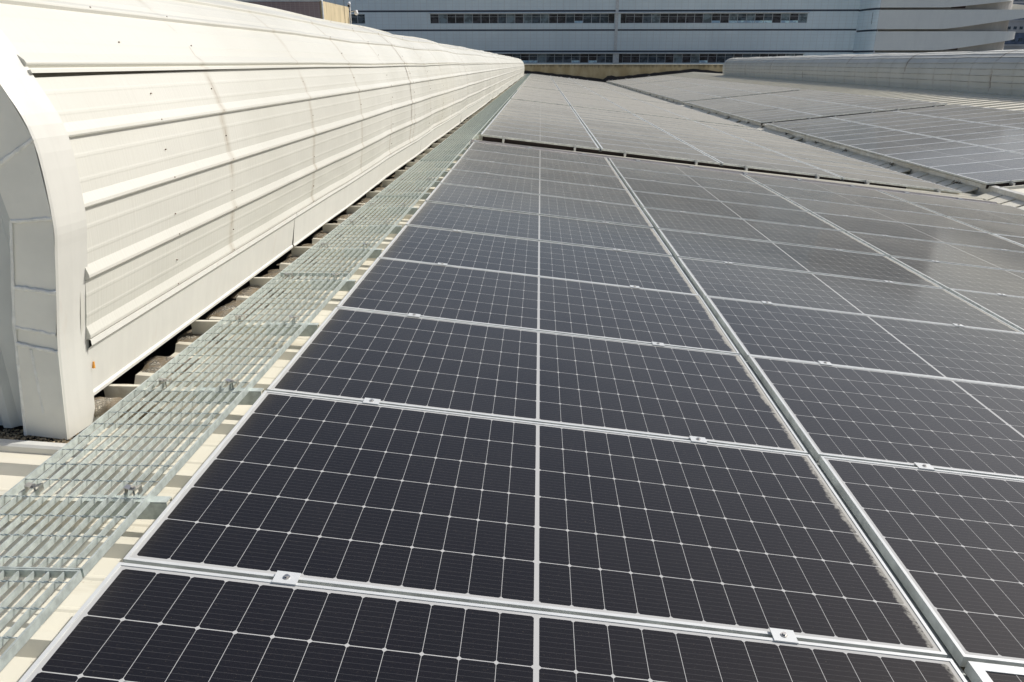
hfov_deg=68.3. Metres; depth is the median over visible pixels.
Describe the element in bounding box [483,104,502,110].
grating section
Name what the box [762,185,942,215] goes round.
solar panel
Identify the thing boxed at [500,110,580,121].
solar panel
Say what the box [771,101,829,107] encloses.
solar panel
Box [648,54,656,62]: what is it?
window
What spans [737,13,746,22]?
window
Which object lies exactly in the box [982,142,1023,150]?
solar panel
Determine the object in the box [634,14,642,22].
window
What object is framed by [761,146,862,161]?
solar panel
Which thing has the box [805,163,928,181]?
solar panel
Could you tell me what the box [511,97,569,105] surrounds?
solar panel
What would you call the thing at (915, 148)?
solar panel
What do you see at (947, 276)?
solar panel
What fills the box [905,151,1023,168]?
solar panel
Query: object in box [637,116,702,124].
solar panel
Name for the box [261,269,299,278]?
foil flashing
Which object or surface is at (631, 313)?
solar panel
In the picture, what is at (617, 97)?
solar panel
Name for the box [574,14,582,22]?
window
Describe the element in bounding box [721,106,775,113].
solar panel
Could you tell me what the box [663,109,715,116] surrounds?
solar panel
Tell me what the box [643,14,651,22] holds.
window
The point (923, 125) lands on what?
solar panel
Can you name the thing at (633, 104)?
solar panel
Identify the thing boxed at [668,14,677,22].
window
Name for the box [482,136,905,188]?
deflector strip
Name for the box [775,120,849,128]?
solar panel
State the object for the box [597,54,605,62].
window
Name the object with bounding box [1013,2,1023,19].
city building
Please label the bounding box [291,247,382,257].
walkway support
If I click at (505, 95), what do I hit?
grating section
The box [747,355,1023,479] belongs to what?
solar panel
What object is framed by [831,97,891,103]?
solar panel
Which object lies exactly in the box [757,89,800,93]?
solar panel
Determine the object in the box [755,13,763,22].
window
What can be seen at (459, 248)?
solar panel
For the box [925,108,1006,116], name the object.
solar panel
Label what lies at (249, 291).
foil flashing
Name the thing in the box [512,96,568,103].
solar panel
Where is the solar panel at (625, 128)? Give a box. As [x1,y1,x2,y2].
[583,122,669,134]
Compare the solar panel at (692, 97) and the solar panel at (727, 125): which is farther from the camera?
the solar panel at (692, 97)
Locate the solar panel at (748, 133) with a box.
[714,128,790,139]
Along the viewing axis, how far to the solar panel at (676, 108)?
38.18 m
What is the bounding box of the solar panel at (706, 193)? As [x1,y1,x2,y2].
[622,178,807,211]
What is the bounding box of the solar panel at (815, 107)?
[787,104,845,110]
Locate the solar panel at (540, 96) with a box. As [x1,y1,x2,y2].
[515,93,565,99]
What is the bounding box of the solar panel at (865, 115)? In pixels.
[829,111,902,119]
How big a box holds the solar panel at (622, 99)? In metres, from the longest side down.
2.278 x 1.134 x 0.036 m
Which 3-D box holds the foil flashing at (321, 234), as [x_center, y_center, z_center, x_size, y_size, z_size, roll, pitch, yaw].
[-1.536,-0.887,6.314,0.270,0.038,0.380,1,20,2]
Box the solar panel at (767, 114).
[739,111,801,118]
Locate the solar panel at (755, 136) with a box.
[721,131,800,142]
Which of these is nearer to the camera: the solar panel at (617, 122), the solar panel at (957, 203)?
the solar panel at (957, 203)
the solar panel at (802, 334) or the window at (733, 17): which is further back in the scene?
the window at (733, 17)
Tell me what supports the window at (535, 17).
in the office building at (623, 31)
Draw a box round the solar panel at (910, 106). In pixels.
[873,102,946,110]
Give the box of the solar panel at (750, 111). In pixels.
[727,108,781,114]
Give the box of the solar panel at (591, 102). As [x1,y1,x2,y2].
[566,99,616,105]
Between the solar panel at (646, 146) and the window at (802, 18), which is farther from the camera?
the window at (802, 18)
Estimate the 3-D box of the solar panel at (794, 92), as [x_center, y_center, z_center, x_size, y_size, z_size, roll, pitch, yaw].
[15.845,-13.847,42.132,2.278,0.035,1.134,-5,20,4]
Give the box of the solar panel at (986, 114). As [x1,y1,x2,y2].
[939,110,1023,119]
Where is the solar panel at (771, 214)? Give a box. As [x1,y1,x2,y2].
[631,191,841,230]
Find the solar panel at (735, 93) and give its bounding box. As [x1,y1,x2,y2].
[715,92,755,95]
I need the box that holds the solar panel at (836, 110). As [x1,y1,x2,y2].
[803,107,868,113]
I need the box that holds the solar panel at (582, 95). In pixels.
[562,92,602,97]
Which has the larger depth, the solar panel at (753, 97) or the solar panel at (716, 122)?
the solar panel at (753, 97)
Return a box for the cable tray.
[470,139,996,203]
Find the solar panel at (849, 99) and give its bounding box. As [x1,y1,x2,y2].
[822,96,879,102]
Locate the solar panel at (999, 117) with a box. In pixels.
[958,113,1023,122]
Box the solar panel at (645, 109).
[619,106,673,113]
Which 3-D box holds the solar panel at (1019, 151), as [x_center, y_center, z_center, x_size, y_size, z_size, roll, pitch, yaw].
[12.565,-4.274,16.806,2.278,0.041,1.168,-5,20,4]
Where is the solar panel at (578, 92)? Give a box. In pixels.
[560,90,597,94]
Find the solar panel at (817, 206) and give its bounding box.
[785,197,986,232]
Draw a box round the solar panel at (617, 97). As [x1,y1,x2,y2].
[598,94,636,99]
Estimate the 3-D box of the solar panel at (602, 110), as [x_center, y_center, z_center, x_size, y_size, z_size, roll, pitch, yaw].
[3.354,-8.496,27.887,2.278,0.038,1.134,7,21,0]
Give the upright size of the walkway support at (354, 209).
0.076 m
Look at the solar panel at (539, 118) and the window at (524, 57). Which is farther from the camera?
the window at (524, 57)
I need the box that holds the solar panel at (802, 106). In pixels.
[780,103,836,108]
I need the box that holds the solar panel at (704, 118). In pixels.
[676,114,731,121]
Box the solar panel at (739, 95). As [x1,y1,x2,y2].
[718,93,760,97]
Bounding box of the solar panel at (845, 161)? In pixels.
[774,151,882,167]
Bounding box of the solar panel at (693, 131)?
[655,126,736,137]
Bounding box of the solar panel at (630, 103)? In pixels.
[608,100,652,105]
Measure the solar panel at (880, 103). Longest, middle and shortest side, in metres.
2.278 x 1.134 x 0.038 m
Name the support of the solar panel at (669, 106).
on the mounting rail
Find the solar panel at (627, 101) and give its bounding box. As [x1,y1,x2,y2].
[605,98,646,103]
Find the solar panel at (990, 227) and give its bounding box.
[947,216,1023,236]
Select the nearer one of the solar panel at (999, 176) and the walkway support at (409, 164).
the walkway support at (409, 164)
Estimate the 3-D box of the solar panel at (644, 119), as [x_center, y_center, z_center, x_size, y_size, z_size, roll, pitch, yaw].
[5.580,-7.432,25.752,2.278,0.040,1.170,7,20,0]
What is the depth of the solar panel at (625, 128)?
20.34 m
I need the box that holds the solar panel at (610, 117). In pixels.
[576,112,645,121]
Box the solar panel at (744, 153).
[690,145,799,161]
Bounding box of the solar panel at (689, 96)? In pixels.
[671,94,706,98]
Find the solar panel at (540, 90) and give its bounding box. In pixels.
[519,88,561,93]
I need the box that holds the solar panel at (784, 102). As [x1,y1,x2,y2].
[760,99,808,104]
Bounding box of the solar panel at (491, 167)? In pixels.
[452,158,627,189]
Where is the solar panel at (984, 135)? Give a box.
[935,129,1023,141]
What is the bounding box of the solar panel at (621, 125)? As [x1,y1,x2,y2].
[581,119,663,131]
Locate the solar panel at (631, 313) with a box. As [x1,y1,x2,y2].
[337,257,739,354]
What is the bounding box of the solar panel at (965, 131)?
[915,125,1019,136]
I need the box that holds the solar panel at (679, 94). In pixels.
[663,92,696,96]
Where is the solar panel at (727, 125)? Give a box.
[695,121,761,130]
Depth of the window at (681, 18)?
104.09 m
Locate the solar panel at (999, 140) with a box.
[957,135,1023,145]
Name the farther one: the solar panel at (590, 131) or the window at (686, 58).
the window at (686, 58)
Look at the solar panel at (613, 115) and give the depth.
25.69 m
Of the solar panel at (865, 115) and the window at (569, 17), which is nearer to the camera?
the solar panel at (865, 115)
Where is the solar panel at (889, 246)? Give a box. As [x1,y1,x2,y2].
[846,231,1023,271]
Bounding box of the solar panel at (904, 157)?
[884,146,1002,161]
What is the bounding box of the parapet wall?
[520,64,722,81]
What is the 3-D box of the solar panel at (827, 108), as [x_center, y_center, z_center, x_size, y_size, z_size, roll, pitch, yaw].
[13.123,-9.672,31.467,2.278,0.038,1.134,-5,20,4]
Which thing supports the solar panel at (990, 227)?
on the mounting rail
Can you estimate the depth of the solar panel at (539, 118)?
20.29 m
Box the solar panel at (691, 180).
[615,167,779,195]
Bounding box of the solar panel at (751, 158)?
[699,150,817,168]
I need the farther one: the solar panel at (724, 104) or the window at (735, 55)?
the window at (735, 55)
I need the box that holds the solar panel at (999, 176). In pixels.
[956,168,1023,184]
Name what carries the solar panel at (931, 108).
on the mounting rail
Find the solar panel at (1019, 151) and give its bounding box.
[1009,149,1023,153]
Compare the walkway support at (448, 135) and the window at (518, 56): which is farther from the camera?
the window at (518, 56)
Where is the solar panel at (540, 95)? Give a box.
[516,92,564,98]
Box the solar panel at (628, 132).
[585,125,677,139]
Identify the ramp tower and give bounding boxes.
[853,0,1023,53]
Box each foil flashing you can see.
[140,356,199,374]
[176,329,225,343]
[206,300,267,318]
[231,286,278,298]
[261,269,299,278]
[277,253,316,264]
[299,244,327,248]
[312,230,343,238]
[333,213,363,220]
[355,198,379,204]
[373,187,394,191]
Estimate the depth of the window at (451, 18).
105.13 m
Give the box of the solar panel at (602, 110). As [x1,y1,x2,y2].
[572,106,633,114]
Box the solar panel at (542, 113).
[501,107,578,118]
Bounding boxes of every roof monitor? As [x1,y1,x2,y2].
[0,0,523,439]
[722,49,1023,95]
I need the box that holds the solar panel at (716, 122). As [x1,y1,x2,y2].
[687,118,748,126]
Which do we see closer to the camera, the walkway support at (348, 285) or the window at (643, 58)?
the walkway support at (348, 285)
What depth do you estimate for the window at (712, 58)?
105.70 m
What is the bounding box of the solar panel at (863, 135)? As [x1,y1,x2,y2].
[819,130,912,141]
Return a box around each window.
[350,14,357,23]
[357,14,364,23]
[430,14,438,23]
[439,14,446,23]
[447,14,455,23]
[456,14,463,22]
[464,14,472,22]
[472,14,480,22]
[481,14,489,22]
[489,14,497,22]
[498,14,505,22]
[506,14,514,22]
[512,54,520,58]
[515,14,522,22]
[521,54,528,62]
[523,14,531,22]
[529,54,537,62]
[532,14,539,22]
[538,54,545,62]
[540,14,548,22]
[546,54,554,62]
[549,14,556,22]
[554,54,562,62]
[557,14,565,22]
[563,54,571,62]
[566,14,574,22]
[571,54,579,62]
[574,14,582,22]
[580,54,588,62]
[583,14,591,22]
[588,54,596,62]
[591,14,599,22]
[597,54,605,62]
[600,14,608,22]
[605,54,612,62]
[622,54,630,62]
[626,14,634,22]
[631,54,639,62]
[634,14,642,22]
[639,54,647,62]
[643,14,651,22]
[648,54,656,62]
[651,14,659,22]
[656,54,664,62]
[660,14,668,22]
[665,54,673,62]
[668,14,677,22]
[673,54,682,62]
[677,14,685,22]
[682,54,690,62]
[686,13,694,22]
[690,54,699,62]
[694,13,703,22]
[699,54,707,62]
[703,13,711,22]
[708,54,716,62]
[711,13,720,22]
[716,54,724,62]
[720,13,729,22]
[725,54,733,60]
[729,13,737,22]
[734,54,742,57]
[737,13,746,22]
[742,54,750,57]
[746,13,755,22]
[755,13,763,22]
[763,13,772,22]
[772,13,781,22]
[781,13,789,22]
[789,13,798,22]
[798,13,807,22]
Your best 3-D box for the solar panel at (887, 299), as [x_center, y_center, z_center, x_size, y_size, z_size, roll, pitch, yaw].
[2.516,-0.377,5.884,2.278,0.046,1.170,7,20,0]
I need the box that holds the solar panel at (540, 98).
[513,95,566,101]
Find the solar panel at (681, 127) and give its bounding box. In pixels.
[650,123,725,133]
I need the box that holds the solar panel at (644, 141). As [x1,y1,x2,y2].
[590,133,696,149]
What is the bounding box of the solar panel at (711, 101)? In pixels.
[689,99,733,103]
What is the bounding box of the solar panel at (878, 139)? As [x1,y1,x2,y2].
[833,134,930,146]
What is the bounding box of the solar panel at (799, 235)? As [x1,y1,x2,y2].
[643,207,884,255]
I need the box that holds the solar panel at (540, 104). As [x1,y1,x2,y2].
[508,100,572,109]
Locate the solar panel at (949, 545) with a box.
[818,456,1023,666]
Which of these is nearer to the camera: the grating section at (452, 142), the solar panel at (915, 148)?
the grating section at (452, 142)
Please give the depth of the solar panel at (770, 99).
39.07 m
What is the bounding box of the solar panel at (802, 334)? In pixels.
[705,296,1023,387]
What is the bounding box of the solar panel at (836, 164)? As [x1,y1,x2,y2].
[789,157,905,174]
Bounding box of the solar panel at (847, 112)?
[813,108,883,116]
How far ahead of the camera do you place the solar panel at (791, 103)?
35.80 m
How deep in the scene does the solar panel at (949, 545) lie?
2.62 m
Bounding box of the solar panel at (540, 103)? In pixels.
[510,99,570,107]
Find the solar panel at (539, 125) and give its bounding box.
[492,118,588,132]
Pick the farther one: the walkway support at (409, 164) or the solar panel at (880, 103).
the solar panel at (880, 103)
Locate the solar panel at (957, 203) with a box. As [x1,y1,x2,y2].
[879,190,1023,214]
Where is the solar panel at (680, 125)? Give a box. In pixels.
[645,120,717,130]
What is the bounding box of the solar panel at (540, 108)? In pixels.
[506,104,575,113]
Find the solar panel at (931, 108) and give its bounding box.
[896,105,970,112]
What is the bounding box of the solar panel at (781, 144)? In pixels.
[740,138,830,151]
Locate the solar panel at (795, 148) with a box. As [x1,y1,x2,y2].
[750,142,846,156]
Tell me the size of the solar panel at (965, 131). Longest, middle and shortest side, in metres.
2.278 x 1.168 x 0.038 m
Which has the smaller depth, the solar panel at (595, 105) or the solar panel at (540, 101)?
the solar panel at (540, 101)
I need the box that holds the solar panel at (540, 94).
[517,91,563,96]
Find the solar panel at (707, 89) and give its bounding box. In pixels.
[691,88,723,91]
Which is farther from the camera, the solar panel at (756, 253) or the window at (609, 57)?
the window at (609, 57)
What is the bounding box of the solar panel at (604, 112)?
[573,108,636,116]
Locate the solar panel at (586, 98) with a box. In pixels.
[564,96,609,101]
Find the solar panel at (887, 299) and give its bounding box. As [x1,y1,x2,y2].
[677,257,1023,333]
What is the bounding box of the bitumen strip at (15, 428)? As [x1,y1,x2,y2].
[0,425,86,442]
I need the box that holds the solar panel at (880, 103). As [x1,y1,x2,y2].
[851,100,915,106]
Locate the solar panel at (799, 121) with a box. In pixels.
[766,117,838,126]
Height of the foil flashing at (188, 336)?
0.034 m
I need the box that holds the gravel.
[0,428,88,442]
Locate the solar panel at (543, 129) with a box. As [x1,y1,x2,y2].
[489,121,590,136]
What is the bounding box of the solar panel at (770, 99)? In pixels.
[747,97,792,102]
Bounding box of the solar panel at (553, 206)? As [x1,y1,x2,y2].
[425,183,652,227]
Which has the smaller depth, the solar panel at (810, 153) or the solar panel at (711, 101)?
the solar panel at (810, 153)
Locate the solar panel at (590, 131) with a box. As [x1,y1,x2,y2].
[588,129,685,143]
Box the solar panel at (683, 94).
[665,93,701,97]
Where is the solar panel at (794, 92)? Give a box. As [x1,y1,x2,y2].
[772,90,814,94]
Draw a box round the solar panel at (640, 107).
[616,104,665,110]
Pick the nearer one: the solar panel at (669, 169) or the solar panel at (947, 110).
the solar panel at (669, 169)
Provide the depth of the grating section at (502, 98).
28.49 m
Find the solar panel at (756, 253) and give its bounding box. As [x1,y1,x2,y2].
[658,229,942,288]
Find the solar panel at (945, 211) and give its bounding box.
[909,202,1023,224]
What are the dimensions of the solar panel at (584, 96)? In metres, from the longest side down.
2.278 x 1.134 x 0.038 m
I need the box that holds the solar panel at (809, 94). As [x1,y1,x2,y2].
[786,92,834,96]
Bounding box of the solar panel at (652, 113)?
[625,109,681,116]
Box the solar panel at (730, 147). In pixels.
[681,140,783,155]
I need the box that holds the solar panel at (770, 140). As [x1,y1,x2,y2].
[731,135,813,146]
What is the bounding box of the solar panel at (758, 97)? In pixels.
[736,95,780,100]
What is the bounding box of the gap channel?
[610,163,970,681]
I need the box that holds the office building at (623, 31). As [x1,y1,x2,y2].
[241,0,859,63]
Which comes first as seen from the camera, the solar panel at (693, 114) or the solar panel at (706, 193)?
the solar panel at (706, 193)
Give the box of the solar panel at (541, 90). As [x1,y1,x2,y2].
[520,87,560,92]
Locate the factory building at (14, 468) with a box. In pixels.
[0,72,1023,681]
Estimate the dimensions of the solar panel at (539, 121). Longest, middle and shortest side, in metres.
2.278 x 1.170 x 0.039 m
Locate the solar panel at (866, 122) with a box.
[855,115,934,124]
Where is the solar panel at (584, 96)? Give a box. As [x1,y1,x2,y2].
[562,93,604,98]
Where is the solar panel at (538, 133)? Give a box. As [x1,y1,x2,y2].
[485,125,594,141]
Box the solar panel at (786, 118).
[753,114,821,122]
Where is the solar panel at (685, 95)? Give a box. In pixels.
[668,94,702,97]
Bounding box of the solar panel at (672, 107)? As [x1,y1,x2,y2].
[650,104,692,109]
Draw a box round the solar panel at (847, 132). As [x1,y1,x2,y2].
[806,127,892,138]
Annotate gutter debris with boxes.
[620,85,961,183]
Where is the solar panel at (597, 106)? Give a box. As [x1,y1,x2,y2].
[569,103,625,110]
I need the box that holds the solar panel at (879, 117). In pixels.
[841,113,917,121]
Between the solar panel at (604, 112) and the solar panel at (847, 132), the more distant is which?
the solar panel at (604, 112)
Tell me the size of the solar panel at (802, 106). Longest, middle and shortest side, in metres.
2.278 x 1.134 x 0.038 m
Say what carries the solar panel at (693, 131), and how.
on the mounting rail
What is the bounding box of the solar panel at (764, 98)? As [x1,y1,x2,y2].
[741,96,785,101]
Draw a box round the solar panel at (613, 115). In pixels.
[574,110,642,119]
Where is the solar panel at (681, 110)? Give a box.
[658,107,702,112]
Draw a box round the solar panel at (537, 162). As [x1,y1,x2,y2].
[461,149,618,176]
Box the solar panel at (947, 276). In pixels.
[890,256,1023,297]
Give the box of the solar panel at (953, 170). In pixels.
[929,158,1023,175]
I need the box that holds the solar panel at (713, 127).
[708,126,777,135]
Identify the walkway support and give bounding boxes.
[0,491,171,519]
[104,384,263,404]
[191,320,318,335]
[250,277,355,290]
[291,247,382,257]
[322,224,401,233]
[347,206,417,214]
[366,192,429,199]
[382,180,439,186]
[395,170,447,176]
[406,162,454,167]
[416,155,461,160]
[424,149,465,153]
[432,143,470,147]
[444,134,478,138]
[449,131,481,134]
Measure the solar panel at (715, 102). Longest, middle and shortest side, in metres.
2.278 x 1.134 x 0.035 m
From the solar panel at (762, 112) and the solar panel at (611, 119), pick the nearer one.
the solar panel at (611, 119)
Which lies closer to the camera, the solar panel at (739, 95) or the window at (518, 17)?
the solar panel at (739, 95)
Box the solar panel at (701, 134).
[660,129,746,141]
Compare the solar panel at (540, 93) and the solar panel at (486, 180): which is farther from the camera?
the solar panel at (540, 93)
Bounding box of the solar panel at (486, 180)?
[440,169,638,205]
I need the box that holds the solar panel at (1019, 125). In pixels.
[999,123,1023,128]
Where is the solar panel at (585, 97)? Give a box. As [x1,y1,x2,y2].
[563,95,607,100]
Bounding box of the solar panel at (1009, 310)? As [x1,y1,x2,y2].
[949,289,1023,332]
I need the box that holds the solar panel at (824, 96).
[800,93,849,98]
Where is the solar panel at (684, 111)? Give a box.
[660,108,708,114]
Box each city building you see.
[1003,44,1023,49]
[1004,31,1023,43]
[1008,20,1023,30]
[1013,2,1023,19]
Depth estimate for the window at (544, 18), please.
104.70 m
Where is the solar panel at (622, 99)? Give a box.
[601,96,641,101]
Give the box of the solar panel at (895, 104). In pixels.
[862,101,929,107]
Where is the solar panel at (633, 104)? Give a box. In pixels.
[610,101,657,107]
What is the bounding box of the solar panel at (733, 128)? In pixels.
[700,123,767,132]
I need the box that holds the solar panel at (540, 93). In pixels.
[517,90,562,95]
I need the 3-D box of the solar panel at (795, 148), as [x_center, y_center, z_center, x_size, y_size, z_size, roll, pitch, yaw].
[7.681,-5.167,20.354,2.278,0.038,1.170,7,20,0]
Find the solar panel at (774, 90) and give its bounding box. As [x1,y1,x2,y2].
[754,88,794,92]
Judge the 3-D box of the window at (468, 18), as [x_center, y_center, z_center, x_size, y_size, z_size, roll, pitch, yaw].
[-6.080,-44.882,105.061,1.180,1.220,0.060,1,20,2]
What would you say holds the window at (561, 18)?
in the office building at (623, 31)
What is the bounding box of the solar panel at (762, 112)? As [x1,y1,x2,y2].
[733,109,791,116]
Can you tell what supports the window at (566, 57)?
in the office building at (623, 31)
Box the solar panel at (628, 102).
[606,99,649,104]
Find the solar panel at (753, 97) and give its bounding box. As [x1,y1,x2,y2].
[732,95,775,99]
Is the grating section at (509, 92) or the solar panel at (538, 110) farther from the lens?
the grating section at (509, 92)
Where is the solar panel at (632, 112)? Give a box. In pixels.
[628,111,689,119]
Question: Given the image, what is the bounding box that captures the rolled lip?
[0,439,88,456]
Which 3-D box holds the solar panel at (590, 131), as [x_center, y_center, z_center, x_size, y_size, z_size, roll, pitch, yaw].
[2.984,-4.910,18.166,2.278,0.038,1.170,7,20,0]
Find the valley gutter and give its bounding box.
[606,81,1023,209]
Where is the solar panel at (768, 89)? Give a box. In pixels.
[749,87,785,91]
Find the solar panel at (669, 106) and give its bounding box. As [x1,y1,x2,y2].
[647,103,689,108]
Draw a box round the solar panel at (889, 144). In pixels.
[848,137,952,150]
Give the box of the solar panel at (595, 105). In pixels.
[568,101,622,108]
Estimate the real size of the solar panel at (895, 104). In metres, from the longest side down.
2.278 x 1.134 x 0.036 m
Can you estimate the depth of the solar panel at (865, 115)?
27.60 m
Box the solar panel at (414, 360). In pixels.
[267,307,807,453]
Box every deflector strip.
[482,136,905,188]
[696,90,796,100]
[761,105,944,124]
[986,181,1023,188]
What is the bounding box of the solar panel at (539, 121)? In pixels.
[495,115,585,128]
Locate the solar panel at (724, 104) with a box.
[701,102,748,107]
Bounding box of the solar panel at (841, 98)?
[815,95,868,100]
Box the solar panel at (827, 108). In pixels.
[796,105,857,112]
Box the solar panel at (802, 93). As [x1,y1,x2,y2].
[778,91,824,95]
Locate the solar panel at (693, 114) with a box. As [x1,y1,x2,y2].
[668,111,718,117]
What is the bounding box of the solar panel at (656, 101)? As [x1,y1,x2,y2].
[637,99,675,104]
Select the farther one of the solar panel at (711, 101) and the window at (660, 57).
the window at (660, 57)
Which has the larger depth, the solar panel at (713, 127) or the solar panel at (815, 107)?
the solar panel at (815, 107)
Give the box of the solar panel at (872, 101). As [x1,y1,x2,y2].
[842,98,905,104]
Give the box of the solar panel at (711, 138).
[666,132,757,145]
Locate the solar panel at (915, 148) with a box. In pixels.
[865,141,976,155]
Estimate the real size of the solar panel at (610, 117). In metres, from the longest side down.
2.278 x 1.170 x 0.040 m
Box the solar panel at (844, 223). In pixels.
[812,212,1023,251]
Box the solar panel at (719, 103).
[697,101,743,106]
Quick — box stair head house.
[236,0,349,23]
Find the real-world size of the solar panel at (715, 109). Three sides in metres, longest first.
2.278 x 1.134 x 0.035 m
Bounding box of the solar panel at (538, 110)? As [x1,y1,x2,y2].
[504,105,576,115]
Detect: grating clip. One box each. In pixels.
[24,482,43,492]
[123,484,142,495]
[158,377,171,387]
[225,378,238,388]
[235,315,244,322]
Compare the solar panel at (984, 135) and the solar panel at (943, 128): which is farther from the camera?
the solar panel at (943, 128)
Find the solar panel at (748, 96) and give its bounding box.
[728,94,770,98]
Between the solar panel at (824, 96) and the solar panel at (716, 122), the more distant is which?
the solar panel at (824, 96)
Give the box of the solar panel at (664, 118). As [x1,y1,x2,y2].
[633,113,696,122]
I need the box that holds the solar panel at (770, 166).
[710,156,840,178]
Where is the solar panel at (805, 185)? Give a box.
[744,174,903,200]
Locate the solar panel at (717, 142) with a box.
[673,136,770,150]
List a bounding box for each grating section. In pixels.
[0,273,349,576]
[0,568,82,671]
[280,195,420,276]
[377,160,452,196]
[421,139,470,160]
[447,126,483,138]
[463,116,491,125]
[475,110,497,116]
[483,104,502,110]
[490,100,506,104]
[495,97,509,99]
[499,94,512,96]
[503,91,514,93]
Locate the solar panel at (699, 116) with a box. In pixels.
[671,112,725,119]
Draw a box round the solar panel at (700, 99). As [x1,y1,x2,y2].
[680,96,721,101]
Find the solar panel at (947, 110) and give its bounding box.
[910,106,986,114]
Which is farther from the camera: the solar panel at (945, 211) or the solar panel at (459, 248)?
the solar panel at (945, 211)
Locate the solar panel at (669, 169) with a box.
[609,158,757,183]
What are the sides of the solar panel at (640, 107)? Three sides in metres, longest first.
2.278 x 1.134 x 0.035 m
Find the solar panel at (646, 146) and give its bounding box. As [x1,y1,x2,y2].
[594,138,706,155]
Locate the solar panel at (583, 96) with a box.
[563,94,605,99]
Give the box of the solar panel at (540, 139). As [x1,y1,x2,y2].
[481,129,598,149]
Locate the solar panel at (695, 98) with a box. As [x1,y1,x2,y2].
[676,96,716,100]
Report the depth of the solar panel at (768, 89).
47.26 m
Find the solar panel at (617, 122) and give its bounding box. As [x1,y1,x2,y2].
[579,117,656,127]
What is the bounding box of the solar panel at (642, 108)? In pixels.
[617,105,667,111]
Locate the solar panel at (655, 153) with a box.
[597,143,719,164]
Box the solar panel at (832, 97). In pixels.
[808,94,858,99]
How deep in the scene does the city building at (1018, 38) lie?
339.72 m
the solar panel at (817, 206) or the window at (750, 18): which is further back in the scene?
the window at (750, 18)
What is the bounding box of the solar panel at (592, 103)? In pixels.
[567,100,618,106]
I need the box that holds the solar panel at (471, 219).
[406,201,671,256]
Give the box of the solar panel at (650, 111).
[623,108,678,115]
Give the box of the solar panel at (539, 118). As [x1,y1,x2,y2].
[497,112,582,124]
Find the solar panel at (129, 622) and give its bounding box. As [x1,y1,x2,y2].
[18,562,966,681]
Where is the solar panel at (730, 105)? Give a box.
[706,103,754,108]
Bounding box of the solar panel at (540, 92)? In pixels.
[518,89,560,94]
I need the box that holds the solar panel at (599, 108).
[570,104,629,112]
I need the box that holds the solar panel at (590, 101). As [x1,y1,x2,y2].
[565,98,615,104]
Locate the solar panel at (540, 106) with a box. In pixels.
[507,102,573,111]
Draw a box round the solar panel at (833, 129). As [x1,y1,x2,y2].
[795,124,876,134]
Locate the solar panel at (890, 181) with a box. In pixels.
[824,170,961,192]
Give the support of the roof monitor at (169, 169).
on the factory building at (14, 468)
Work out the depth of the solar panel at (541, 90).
41.48 m
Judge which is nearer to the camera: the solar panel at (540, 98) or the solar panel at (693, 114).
the solar panel at (540, 98)
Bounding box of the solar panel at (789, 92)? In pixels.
[768,90,810,94]
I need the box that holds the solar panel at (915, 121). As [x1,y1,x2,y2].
[867,117,954,126]
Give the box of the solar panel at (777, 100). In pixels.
[753,98,800,103]
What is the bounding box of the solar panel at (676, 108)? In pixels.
[653,105,699,111]
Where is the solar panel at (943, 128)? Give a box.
[898,122,996,133]
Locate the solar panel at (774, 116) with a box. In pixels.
[746,113,808,120]
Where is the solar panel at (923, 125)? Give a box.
[882,120,974,129]
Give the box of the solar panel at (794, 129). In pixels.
[785,122,863,131]
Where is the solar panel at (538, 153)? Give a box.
[468,142,611,165]
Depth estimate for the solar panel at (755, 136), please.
23.58 m
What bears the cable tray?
on the factory building at (14, 468)
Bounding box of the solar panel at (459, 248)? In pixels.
[379,225,698,294]
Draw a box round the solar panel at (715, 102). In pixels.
[693,100,738,104]
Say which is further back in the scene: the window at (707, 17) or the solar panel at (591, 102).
the window at (707, 17)
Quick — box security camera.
[347,1,357,23]
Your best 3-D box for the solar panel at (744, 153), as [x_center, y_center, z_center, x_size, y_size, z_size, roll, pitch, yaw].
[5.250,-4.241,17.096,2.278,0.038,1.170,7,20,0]
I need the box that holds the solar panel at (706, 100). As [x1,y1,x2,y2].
[686,98,727,102]
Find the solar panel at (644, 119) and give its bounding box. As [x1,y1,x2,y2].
[641,118,709,127]
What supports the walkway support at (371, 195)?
on the factory building at (14, 468)
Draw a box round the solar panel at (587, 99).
[565,97,611,102]
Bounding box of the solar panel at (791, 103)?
[765,100,818,105]
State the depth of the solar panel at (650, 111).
31.77 m
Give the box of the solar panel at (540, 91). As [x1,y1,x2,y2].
[520,89,561,94]
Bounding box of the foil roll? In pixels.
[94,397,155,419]
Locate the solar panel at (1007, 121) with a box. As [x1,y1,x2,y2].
[977,118,1023,125]
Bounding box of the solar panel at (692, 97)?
[674,95,711,99]
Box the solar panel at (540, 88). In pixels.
[522,85,559,90]
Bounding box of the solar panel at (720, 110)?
[716,105,768,111]
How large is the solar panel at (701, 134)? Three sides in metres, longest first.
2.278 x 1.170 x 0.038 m
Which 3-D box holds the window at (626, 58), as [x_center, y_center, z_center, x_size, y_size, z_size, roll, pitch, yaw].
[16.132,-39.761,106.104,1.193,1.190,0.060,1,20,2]
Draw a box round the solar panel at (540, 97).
[514,94,566,100]
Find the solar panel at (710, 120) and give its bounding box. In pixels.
[682,116,738,123]
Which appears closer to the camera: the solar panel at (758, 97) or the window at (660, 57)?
the solar panel at (758, 97)
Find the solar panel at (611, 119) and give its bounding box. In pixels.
[577,114,651,124]
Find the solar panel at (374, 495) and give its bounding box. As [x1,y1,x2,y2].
[123,390,946,657]
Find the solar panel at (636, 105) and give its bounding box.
[612,102,659,108]
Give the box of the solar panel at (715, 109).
[711,104,759,110]
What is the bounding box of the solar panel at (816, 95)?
[793,93,841,97]
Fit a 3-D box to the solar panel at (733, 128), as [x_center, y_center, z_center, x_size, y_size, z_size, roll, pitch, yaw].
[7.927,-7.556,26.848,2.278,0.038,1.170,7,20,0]

